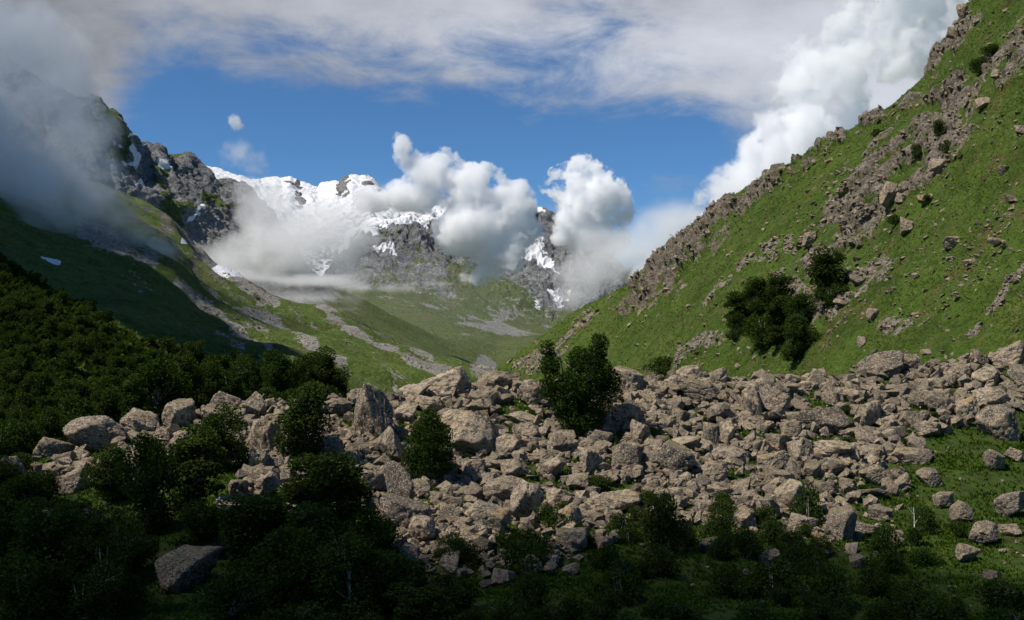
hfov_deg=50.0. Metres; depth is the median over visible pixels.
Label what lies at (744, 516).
boulder
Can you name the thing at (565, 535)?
boulder
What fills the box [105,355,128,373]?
birch tree
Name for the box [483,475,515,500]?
boulder
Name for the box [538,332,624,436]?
birch tree
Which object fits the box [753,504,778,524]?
shrub
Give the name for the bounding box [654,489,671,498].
boulder
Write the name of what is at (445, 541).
shrub
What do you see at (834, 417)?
boulder
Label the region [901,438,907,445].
shrub
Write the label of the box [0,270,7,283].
birch tree
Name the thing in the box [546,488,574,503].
boulder
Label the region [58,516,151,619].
birch tree
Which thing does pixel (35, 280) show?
birch tree
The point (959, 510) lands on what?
boulder
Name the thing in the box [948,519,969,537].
shrub
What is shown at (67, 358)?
birch tree
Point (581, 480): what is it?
boulder
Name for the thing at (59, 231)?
hill
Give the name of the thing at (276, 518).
birch tree
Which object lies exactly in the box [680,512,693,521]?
boulder
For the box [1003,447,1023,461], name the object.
boulder
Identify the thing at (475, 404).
boulder
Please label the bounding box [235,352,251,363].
birch tree
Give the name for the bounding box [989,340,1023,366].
boulder
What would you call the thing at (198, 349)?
birch tree
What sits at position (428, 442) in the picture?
birch tree
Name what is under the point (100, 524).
birch tree
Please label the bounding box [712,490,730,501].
shrub
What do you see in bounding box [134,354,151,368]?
birch tree
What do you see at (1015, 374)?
boulder
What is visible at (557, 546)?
boulder
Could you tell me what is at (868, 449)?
boulder
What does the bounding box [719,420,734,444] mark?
boulder
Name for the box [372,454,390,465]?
boulder
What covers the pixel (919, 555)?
shrub
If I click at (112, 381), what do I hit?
birch tree
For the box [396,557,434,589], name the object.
shrub
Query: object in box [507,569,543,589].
shrub
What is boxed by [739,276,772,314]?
tree
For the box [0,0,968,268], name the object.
sky
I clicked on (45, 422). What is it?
birch tree
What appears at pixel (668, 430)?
boulder
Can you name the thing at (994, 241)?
boulder
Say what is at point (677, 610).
shrub
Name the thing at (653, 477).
boulder
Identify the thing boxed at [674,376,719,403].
boulder
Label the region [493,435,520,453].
boulder
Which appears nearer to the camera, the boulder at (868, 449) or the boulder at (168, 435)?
the boulder at (168, 435)
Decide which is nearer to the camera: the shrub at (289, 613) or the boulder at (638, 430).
the shrub at (289, 613)
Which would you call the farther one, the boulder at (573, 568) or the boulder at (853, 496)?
the boulder at (853, 496)
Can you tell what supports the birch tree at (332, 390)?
on the hill at (59, 231)
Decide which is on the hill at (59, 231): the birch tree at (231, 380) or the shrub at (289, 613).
the birch tree at (231, 380)
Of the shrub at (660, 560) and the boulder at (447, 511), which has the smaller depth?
the shrub at (660, 560)
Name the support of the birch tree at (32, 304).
on the hill at (59, 231)
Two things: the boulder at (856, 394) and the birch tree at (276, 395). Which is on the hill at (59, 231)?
the birch tree at (276, 395)
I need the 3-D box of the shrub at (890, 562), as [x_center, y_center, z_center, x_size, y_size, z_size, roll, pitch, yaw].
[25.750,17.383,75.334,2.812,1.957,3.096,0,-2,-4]
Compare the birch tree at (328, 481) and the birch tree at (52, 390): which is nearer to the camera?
the birch tree at (328, 481)
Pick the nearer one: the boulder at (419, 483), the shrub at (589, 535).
the shrub at (589, 535)
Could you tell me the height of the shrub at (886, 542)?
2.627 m
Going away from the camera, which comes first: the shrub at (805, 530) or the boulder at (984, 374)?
the shrub at (805, 530)
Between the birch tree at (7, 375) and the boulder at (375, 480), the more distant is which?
the birch tree at (7, 375)
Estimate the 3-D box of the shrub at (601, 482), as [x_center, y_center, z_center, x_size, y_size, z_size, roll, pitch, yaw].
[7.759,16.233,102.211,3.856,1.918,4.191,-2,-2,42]
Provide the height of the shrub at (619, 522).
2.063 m
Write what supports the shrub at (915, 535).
on the ground at (993, 477)
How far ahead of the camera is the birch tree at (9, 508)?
72.70 m
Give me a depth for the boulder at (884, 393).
141.50 m
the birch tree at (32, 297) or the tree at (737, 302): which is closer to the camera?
the tree at (737, 302)
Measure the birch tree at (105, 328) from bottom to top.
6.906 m
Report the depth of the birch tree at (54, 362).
256.72 m
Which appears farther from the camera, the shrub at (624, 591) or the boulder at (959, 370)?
the boulder at (959, 370)
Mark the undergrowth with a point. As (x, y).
(90, 379)
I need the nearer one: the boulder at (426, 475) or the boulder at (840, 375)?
the boulder at (426, 475)
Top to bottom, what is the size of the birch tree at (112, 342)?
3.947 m
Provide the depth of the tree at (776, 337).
265.89 m
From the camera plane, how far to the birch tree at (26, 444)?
169.61 m
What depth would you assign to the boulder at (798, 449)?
116.65 m
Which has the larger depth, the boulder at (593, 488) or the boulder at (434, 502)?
the boulder at (593, 488)
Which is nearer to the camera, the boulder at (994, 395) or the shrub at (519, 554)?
the shrub at (519, 554)
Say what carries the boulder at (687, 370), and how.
on the ground at (993, 477)
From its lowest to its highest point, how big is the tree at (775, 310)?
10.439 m
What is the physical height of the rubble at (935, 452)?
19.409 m
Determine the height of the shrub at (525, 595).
2.880 m
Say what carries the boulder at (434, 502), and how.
on the ground at (993, 477)
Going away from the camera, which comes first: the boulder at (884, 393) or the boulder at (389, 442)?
the boulder at (389, 442)
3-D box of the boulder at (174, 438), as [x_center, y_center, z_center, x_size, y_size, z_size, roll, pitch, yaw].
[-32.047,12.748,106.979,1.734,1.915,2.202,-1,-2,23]
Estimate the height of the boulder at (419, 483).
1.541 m
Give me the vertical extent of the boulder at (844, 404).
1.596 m
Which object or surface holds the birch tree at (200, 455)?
on the ground at (993, 477)
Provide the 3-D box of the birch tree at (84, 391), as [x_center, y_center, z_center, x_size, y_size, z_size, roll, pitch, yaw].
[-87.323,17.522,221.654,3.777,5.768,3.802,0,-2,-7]
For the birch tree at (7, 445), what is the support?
on the hill at (59, 231)
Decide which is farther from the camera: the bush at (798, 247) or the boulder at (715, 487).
the bush at (798, 247)
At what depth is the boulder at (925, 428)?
126.20 m
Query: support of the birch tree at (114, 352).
on the hill at (59, 231)
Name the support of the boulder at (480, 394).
on the ground at (993, 477)
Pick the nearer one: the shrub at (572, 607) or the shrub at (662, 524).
the shrub at (572, 607)
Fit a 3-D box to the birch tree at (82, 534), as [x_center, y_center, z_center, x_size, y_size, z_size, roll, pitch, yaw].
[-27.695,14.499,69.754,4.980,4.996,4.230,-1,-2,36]
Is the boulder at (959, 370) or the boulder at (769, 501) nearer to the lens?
the boulder at (769, 501)
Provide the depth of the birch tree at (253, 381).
257.88 m
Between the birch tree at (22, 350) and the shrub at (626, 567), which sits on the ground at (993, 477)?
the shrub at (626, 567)
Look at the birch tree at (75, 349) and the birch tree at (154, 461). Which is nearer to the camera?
the birch tree at (154, 461)
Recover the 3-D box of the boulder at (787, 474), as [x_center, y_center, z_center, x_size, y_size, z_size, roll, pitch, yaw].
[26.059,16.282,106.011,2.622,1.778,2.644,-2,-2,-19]
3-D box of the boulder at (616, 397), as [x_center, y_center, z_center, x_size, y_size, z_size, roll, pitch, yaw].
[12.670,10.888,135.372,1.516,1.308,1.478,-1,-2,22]
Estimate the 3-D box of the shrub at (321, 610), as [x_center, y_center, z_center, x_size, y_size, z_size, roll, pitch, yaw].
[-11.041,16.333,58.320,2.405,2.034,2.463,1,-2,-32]
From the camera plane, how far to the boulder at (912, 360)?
153.83 m
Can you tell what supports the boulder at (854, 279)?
on the hill at (846, 344)
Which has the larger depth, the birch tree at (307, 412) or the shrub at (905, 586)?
the birch tree at (307, 412)
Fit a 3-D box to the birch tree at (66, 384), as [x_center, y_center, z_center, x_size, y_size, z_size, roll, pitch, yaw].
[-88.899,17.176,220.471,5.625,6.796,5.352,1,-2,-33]
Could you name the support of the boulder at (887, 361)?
on the ground at (993, 477)
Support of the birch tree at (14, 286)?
on the hill at (59, 231)
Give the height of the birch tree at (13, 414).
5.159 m
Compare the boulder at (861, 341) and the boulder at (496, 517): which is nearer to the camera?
the boulder at (496, 517)
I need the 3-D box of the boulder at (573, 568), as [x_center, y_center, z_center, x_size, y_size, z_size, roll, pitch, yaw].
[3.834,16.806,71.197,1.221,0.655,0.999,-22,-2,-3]
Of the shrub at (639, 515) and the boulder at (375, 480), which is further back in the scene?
the boulder at (375, 480)
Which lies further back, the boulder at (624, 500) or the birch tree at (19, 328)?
the birch tree at (19, 328)
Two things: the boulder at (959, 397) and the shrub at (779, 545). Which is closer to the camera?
the shrub at (779, 545)
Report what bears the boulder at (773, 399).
on the ground at (993, 477)
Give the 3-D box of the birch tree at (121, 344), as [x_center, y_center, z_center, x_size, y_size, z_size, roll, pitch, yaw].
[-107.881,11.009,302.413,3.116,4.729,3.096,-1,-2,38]
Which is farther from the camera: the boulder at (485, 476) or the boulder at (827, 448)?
the boulder at (827, 448)
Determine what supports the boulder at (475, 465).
on the ground at (993, 477)
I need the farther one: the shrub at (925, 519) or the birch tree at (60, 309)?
the birch tree at (60, 309)
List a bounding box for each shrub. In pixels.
[254,600,325,619]
[280,600,325,619]
[348,609,393,619]
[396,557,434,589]
[422,485,440,498]
[428,571,482,612]
[433,532,458,558]
[442,537,483,571]
[462,453,474,458]
[494,528,525,550]
[499,539,551,575]
[502,528,555,561]
[505,570,550,617]
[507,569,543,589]
[533,503,575,528]
[555,501,570,509]
[555,596,592,619]
[572,521,595,548]
[575,474,614,492]
[584,567,643,606]
[586,542,622,570]
[603,556,645,587]
[605,512,637,533]
[615,526,641,544]
[625,505,653,529]
[634,543,682,577]
[636,488,659,507]
[637,616,661,619]
[638,596,667,618]
[639,490,693,554]
[663,598,707,619]
[670,521,698,543]
[698,510,736,537]
[702,507,720,519]
[705,533,733,561]
[705,566,742,599]
[708,498,737,515]
[711,528,737,548]
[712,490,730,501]
[731,525,765,559]
[731,558,803,600]
[752,565,775,586]
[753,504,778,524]
[757,520,790,544]
[768,585,797,606]
[769,541,793,556]
[776,529,808,548]
[780,544,815,574]
[789,482,824,527]
[790,562,855,609]
[792,522,813,538]
[799,553,828,580]
[807,537,833,554]
[840,405,852,415]
[840,435,856,442]
[846,480,867,489]
[848,566,896,597]
[862,549,908,575]
[862,599,904,619]
[867,522,903,554]
[880,578,944,613]
[893,588,947,619]
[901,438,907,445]
[903,525,925,546]
[904,546,943,566]
[909,593,964,619]
[911,506,941,535]
[931,411,940,417]
[943,595,970,619]
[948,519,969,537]
[973,577,1023,614]
[978,604,1023,619]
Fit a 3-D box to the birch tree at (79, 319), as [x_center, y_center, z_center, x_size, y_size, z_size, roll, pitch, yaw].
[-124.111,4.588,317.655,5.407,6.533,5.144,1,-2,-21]
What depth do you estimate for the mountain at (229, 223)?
1199.62 m
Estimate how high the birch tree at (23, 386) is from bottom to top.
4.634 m
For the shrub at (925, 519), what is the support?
on the ground at (993, 477)
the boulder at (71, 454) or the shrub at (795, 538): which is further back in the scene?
the boulder at (71, 454)
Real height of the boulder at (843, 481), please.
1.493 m
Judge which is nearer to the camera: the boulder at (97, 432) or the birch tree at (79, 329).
the boulder at (97, 432)
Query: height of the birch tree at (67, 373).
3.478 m
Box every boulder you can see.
[0,456,25,492]
[29,461,42,474]
[33,437,74,456]
[41,468,59,476]
[53,451,75,463]
[54,466,88,493]
[62,415,126,451]
[76,447,90,459]
[119,408,159,437]
[154,428,172,441]
[154,544,223,594]
[162,398,195,426]
[170,431,191,443]
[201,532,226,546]
[202,408,222,418]
[209,391,242,415]
[215,494,244,509]
[228,479,249,494]
[233,434,245,445]
[240,391,264,415]
[247,449,267,465]
[250,418,280,452]
[255,472,282,493]
[314,433,344,453]
[322,414,340,430]
[324,398,351,414]
[352,382,393,437]
[358,469,386,490]
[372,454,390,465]
[377,426,404,461]
[380,493,430,528]
[383,460,413,499]
[386,393,395,400]
[395,402,418,421]
[397,542,420,566]
[398,384,429,401]
[408,515,435,541]
[412,478,429,490]
[414,395,442,412]
[415,467,438,479]
[418,366,471,395]
[430,499,440,505]
[430,540,449,557]
[435,480,452,488]
[438,504,465,521]
[439,409,458,425]
[439,550,459,576]
[447,463,459,475]
[449,410,498,455]
[456,485,483,502]
[461,459,485,472]
[464,398,491,410]
[464,500,511,532]
[467,390,499,405]
[472,536,497,554]
[474,371,520,388]
[478,471,494,483]
[479,579,491,587]
[483,456,491,466]
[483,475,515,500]
[491,568,515,585]
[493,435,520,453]
[500,458,528,476]
[508,411,540,423]
[510,477,544,519]
[512,421,538,436]
[517,379,546,404]
[523,554,542,572]
[530,450,548,459]
[536,457,566,478]
[541,539,559,549]
[544,410,557,417]
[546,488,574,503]
[547,431,578,451]
[556,421,567,429]
[556,502,581,521]
[556,527,587,551]
[562,562,579,574]
[566,472,588,489]
[577,446,604,474]
[585,486,600,493]
[587,489,642,512]
[591,429,613,441]
[595,535,612,548]
[596,469,618,482]
[599,421,612,426]
[607,402,640,422]
[612,443,642,469]
[613,366,643,392]
[613,393,620,401]
[630,419,649,440]
[641,453,655,466]
[642,486,655,493]
[644,390,663,399]
[645,475,660,479]
[654,440,695,471]
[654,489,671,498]
[657,417,672,429]
[666,428,679,436]
[667,390,677,395]
[668,375,683,384]
[672,436,699,448]
[673,408,689,421]
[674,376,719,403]
[675,496,686,508]
[676,364,703,377]
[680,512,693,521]
[683,484,699,493]
[689,425,701,433]
[694,499,716,513]
[696,515,711,525]
[697,414,705,421]
[699,536,717,552]
[700,463,727,481]
[703,422,719,446]
[704,408,733,422]
[707,483,728,494]
[708,367,728,381]
[711,446,746,466]
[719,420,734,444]
[732,476,751,490]
[732,508,754,527]
[735,381,763,394]
[742,386,762,415]
[757,420,772,433]
[757,451,786,471]
[757,548,780,562]
[758,384,790,417]
[759,498,780,516]
[765,433,793,453]
[770,469,794,479]
[774,479,806,512]
[779,421,801,436]
[786,439,813,460]
[787,512,817,531]
[797,406,854,429]
[799,380,815,391]
[801,231,815,246]
[802,461,821,477]
[813,440,856,456]
[817,482,835,492]
[821,392,839,405]
[824,505,856,541]
[833,298,845,305]
[837,374,847,380]
[839,402,852,407]
[839,477,855,490]
[845,272,852,278]
[845,390,859,400]
[845,490,861,501]
[848,553,865,568]
[850,274,865,284]
[851,237,863,246]
[855,350,903,372]
[855,521,880,535]
[857,336,865,347]
[857,400,881,425]
[858,430,877,443]
[859,445,881,457]
[859,464,885,485]
[861,488,887,495]
[866,308,879,320]
[868,504,893,520]
[873,390,890,398]
[879,181,907,207]
[884,530,903,544]
[888,426,905,436]
[889,377,900,384]
[891,322,898,326]
[892,446,934,464]
[894,192,906,202]
[894,383,914,395]
[894,472,910,488]
[898,410,923,428]
[900,217,913,234]
[903,353,920,370]
[907,390,925,404]
[907,436,926,447]
[912,273,919,277]
[914,421,940,436]
[915,467,941,486]
[917,194,932,204]
[920,349,931,355]
[924,390,954,410]
[927,158,946,173]
[932,491,954,507]
[942,236,958,247]
[942,388,953,395]
[945,241,952,249]
[946,26,958,38]
[946,363,971,377]
[948,500,973,521]
[954,396,979,416]
[955,393,967,401]
[955,543,980,561]
[956,3,967,17]
[962,258,974,264]
[969,520,997,543]
[971,365,1002,385]
[971,386,1010,405]
[972,350,989,364]
[974,97,989,108]
[975,403,1020,441]
[982,449,1005,468]
[982,569,998,580]
[987,237,1002,245]
[989,68,1001,78]
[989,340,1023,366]
[994,491,1023,516]
[997,165,1008,175]
[998,523,1022,535]
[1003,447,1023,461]
[1005,193,1015,202]
[1007,366,1023,386]
[1014,125,1023,133]
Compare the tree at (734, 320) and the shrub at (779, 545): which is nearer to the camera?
the shrub at (779, 545)
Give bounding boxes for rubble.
[1,395,1023,607]
[31,346,1023,578]
[112,241,496,390]
[315,347,1002,404]
[507,0,1023,380]
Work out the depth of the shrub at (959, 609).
59.18 m
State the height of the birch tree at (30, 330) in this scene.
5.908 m
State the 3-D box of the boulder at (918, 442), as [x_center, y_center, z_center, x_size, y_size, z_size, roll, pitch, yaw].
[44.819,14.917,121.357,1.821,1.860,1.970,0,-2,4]
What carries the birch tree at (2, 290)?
on the hill at (59, 231)
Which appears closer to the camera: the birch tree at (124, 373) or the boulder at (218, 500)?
the boulder at (218, 500)
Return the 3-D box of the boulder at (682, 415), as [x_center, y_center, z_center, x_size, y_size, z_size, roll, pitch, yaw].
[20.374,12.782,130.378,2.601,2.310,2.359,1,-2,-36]
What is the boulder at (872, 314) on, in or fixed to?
on the hill at (846, 344)
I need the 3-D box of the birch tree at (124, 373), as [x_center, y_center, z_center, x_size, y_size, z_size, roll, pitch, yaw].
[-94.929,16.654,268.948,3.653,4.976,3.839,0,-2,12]
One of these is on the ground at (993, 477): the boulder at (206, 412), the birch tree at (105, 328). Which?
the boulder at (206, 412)
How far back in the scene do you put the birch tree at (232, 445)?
98.43 m
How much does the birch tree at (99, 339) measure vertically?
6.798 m
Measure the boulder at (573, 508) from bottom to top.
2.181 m
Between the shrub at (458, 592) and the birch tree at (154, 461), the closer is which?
the shrub at (458, 592)
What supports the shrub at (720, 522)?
on the ground at (993, 477)
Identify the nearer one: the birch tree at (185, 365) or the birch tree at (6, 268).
the birch tree at (185, 365)
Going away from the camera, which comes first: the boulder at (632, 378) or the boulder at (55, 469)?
the boulder at (55, 469)
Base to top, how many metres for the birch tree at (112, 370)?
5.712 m
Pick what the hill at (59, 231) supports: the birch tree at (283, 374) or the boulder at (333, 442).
the birch tree at (283, 374)
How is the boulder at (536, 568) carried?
on the ground at (993, 477)
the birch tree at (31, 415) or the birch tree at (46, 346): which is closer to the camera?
the birch tree at (31, 415)
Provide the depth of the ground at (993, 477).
81.40 m
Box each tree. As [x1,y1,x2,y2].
[0,263,11,272]
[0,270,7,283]
[0,273,12,286]
[0,285,4,296]
[0,304,18,323]
[0,307,6,323]
[0,320,18,337]
[0,369,21,386]
[0,383,17,400]
[0,387,10,396]
[0,391,27,410]
[0,397,8,411]
[0,406,8,420]
[0,418,25,457]
[0,455,24,493]
[0,473,54,504]
[0,493,52,537]
[1,294,22,314]
[1,350,18,360]
[2,330,21,349]
[3,403,27,421]
[5,356,28,384]
[5,408,24,423]
[6,260,18,272]
[8,283,20,293]
[8,416,38,460]
[9,297,32,312]
[11,452,35,475]
[14,324,23,333]
[14,343,34,371]
[16,393,31,405]
[17,381,30,393]
[19,335,29,346]
[22,372,50,397]
[23,409,37,420]
[24,301,38,315]
[24,324,36,339]
[25,469,61,506]
[26,272,44,286]
[26,294,38,300]
[27,343,44,354]
[29,396,42,408]
[29,405,64,449]
[34,297,46,308]
[35,395,54,413]
[37,339,60,358]
[40,299,56,320]
[40,315,60,337]
[40,372,56,389]
[42,560,127,619]
[46,384,63,407]
[47,358,67,376]
[48,377,61,392]
[49,345,68,360]
[50,498,105,560]
[53,289,71,307]
[53,389,79,406]
[53,436,75,445]
[55,305,64,316]
[55,378,84,400]
[55,394,108,429]
[57,322,75,340]
[57,350,75,370]
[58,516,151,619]
[60,370,72,379]
[62,332,82,347]
[72,334,97,354]
[73,315,92,330]
[73,325,84,336]
[73,346,81,352]
[77,382,89,399]
[78,443,132,503]
[80,506,132,562]
[82,317,97,328]
[87,300,98,311]
[88,313,97,321]
[88,331,107,348]
[88,352,106,366]
[88,384,101,401]
[89,386,121,420]
[91,311,108,323]
[97,323,111,340]
[99,373,124,392]
[103,310,114,322]
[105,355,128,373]
[105,367,121,383]
[107,347,122,360]
[109,341,118,348]
[113,432,183,536]
[115,341,125,354]
[117,372,148,418]
[120,368,130,380]
[122,356,139,373]
[123,357,192,411]
[128,345,140,353]
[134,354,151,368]
[143,349,164,361]
[145,334,157,348]
[153,409,163,425]
[158,335,178,353]
[165,351,204,408]
[166,352,180,362]
[166,424,232,514]
[172,498,227,551]
[174,345,194,362]
[183,339,207,361]
[189,568,272,619]
[192,356,222,409]
[198,402,249,470]
[207,354,230,373]
[214,357,253,400]
[217,492,273,573]
[226,348,241,361]
[231,493,297,566]
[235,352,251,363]
[236,355,262,395]
[241,524,330,618]
[258,386,275,401]
[260,349,300,394]
[269,391,289,401]
[272,378,335,458]
[273,500,369,591]
[279,451,373,535]
[287,355,308,393]
[304,346,337,386]
[309,531,395,619]
[316,384,338,400]
[324,365,350,397]
[330,464,367,513]
[340,507,404,567]
[400,407,456,479]
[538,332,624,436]
[723,291,752,320]
[725,313,748,339]
[736,314,772,350]
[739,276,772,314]
[762,316,784,346]
[764,295,807,332]
[765,271,793,299]
[779,312,822,362]
[781,292,821,329]
[804,245,847,292]
[809,282,849,308]
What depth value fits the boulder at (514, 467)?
104.82 m
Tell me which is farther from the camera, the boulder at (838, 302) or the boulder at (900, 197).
the boulder at (900, 197)
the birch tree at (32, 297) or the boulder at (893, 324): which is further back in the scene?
the birch tree at (32, 297)
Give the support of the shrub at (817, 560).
on the ground at (993, 477)
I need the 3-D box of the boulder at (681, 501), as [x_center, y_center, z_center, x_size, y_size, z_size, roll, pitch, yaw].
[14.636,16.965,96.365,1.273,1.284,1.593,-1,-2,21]
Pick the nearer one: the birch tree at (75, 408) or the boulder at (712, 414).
the boulder at (712, 414)
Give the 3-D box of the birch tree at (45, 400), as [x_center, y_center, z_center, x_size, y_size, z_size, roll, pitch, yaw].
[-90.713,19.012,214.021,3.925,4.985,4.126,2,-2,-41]
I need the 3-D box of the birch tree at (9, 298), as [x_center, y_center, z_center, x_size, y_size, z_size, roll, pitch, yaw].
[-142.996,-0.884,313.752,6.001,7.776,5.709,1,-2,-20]
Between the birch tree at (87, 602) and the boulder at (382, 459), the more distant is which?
the boulder at (382, 459)
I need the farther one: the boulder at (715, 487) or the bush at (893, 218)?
the bush at (893, 218)
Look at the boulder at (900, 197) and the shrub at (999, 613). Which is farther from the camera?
the boulder at (900, 197)
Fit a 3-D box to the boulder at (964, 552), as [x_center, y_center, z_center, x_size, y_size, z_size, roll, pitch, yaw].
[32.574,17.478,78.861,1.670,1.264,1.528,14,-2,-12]
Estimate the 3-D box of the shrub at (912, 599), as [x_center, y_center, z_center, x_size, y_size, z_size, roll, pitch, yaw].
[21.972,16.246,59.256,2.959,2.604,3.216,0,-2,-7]
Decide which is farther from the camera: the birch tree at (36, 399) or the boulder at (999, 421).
the birch tree at (36, 399)
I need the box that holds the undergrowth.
[0,255,326,429]
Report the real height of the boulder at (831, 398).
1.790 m
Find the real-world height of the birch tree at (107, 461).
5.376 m
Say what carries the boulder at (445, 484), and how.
on the ground at (993, 477)
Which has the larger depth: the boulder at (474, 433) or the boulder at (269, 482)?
the boulder at (474, 433)
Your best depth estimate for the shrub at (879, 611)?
59.14 m
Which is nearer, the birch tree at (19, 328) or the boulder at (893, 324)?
the boulder at (893, 324)
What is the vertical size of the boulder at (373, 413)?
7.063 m
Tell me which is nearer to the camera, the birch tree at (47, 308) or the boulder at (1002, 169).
the boulder at (1002, 169)
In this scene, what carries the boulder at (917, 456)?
on the ground at (993, 477)
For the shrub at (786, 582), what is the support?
on the ground at (993, 477)
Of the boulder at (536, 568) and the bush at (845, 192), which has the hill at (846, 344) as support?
the bush at (845, 192)
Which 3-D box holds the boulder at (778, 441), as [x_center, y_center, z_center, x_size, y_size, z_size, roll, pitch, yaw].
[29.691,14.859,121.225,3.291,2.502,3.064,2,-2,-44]
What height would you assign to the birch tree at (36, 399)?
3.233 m
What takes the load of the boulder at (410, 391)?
on the ground at (993, 477)
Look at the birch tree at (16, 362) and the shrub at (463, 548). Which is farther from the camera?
the birch tree at (16, 362)
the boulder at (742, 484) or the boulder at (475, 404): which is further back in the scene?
the boulder at (475, 404)
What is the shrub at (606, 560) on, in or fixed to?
on the ground at (993, 477)
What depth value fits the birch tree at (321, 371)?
326.10 m
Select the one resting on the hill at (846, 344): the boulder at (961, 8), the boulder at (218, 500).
the boulder at (961, 8)
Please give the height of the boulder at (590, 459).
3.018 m
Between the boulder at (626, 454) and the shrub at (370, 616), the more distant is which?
the boulder at (626, 454)
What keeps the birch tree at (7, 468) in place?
on the ground at (993, 477)
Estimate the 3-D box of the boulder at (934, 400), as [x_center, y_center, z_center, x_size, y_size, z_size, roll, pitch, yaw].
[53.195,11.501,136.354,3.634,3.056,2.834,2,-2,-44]
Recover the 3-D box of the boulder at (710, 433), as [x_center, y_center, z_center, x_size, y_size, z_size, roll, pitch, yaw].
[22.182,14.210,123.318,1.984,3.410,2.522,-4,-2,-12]
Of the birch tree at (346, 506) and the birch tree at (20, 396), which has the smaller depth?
the birch tree at (346, 506)
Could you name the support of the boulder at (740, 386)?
on the ground at (993, 477)
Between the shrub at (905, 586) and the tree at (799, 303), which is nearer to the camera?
the shrub at (905, 586)
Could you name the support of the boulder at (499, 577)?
on the ground at (993, 477)
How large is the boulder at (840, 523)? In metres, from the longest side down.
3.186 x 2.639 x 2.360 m
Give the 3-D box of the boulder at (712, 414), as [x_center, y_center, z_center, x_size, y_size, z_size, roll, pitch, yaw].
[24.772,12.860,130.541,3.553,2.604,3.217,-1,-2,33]
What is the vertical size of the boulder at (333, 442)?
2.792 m
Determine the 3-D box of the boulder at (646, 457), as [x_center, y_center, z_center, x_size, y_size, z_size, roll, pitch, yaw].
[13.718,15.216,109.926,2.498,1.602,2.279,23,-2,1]
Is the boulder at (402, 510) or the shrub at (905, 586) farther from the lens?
the boulder at (402, 510)
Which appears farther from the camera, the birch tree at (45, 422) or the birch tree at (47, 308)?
the birch tree at (47, 308)
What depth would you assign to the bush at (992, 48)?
270.40 m
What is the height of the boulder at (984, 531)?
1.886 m
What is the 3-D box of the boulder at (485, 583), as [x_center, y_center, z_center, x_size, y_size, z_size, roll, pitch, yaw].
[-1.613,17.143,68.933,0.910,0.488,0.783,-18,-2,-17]
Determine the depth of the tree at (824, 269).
254.25 m
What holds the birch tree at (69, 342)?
on the hill at (59, 231)
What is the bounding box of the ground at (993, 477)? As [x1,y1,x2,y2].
[1,363,1023,619]
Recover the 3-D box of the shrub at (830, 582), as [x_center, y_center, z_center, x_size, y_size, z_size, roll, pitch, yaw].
[18.221,16.058,63.172,3.881,2.960,3.570,-2,-2,41]
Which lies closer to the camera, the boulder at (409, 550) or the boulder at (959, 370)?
the boulder at (409, 550)
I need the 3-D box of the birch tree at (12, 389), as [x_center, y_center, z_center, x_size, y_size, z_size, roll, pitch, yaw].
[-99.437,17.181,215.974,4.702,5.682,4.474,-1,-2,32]
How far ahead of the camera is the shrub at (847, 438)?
124.31 m
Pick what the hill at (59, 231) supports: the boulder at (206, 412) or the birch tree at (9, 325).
the birch tree at (9, 325)
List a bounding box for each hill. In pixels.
[0,144,522,393]
[496,0,1023,382]
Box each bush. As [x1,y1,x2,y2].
[641,355,672,375]
[796,242,801,249]
[841,190,848,197]
[870,128,880,136]
[886,214,901,225]
[910,142,922,161]
[922,194,933,203]
[931,118,948,136]
[937,139,950,153]
[967,56,989,75]
[979,43,1000,57]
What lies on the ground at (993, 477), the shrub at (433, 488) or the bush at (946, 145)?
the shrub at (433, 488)
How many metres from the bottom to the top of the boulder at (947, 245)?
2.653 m
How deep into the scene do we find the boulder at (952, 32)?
320.56 m
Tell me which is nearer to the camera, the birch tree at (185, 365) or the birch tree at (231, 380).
the birch tree at (185, 365)
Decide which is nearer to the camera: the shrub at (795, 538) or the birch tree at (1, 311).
the shrub at (795, 538)
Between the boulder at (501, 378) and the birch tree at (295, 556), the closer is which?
the birch tree at (295, 556)
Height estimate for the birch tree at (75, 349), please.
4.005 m
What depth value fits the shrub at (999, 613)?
55.13 m
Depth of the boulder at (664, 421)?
125.88 m
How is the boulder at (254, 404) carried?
on the ground at (993, 477)
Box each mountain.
[0,56,496,366]
[206,165,431,271]
[316,189,641,366]
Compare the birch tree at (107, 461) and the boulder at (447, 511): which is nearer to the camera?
the boulder at (447, 511)
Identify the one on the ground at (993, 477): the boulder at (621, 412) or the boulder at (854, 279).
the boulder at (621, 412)
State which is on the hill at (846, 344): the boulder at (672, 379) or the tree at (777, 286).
the tree at (777, 286)
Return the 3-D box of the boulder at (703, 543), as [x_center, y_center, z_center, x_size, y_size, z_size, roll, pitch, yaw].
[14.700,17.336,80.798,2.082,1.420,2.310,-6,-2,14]
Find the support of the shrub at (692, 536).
on the ground at (993, 477)
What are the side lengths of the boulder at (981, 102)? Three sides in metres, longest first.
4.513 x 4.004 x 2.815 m
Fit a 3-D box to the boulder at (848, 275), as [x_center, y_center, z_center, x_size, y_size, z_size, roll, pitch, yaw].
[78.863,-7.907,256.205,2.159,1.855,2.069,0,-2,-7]
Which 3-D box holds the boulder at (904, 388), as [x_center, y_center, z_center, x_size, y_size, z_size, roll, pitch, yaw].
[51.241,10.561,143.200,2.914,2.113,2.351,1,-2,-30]
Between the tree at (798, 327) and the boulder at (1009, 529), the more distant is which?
the tree at (798, 327)
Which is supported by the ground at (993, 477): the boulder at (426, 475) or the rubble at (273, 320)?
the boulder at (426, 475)
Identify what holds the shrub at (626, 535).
on the ground at (993, 477)

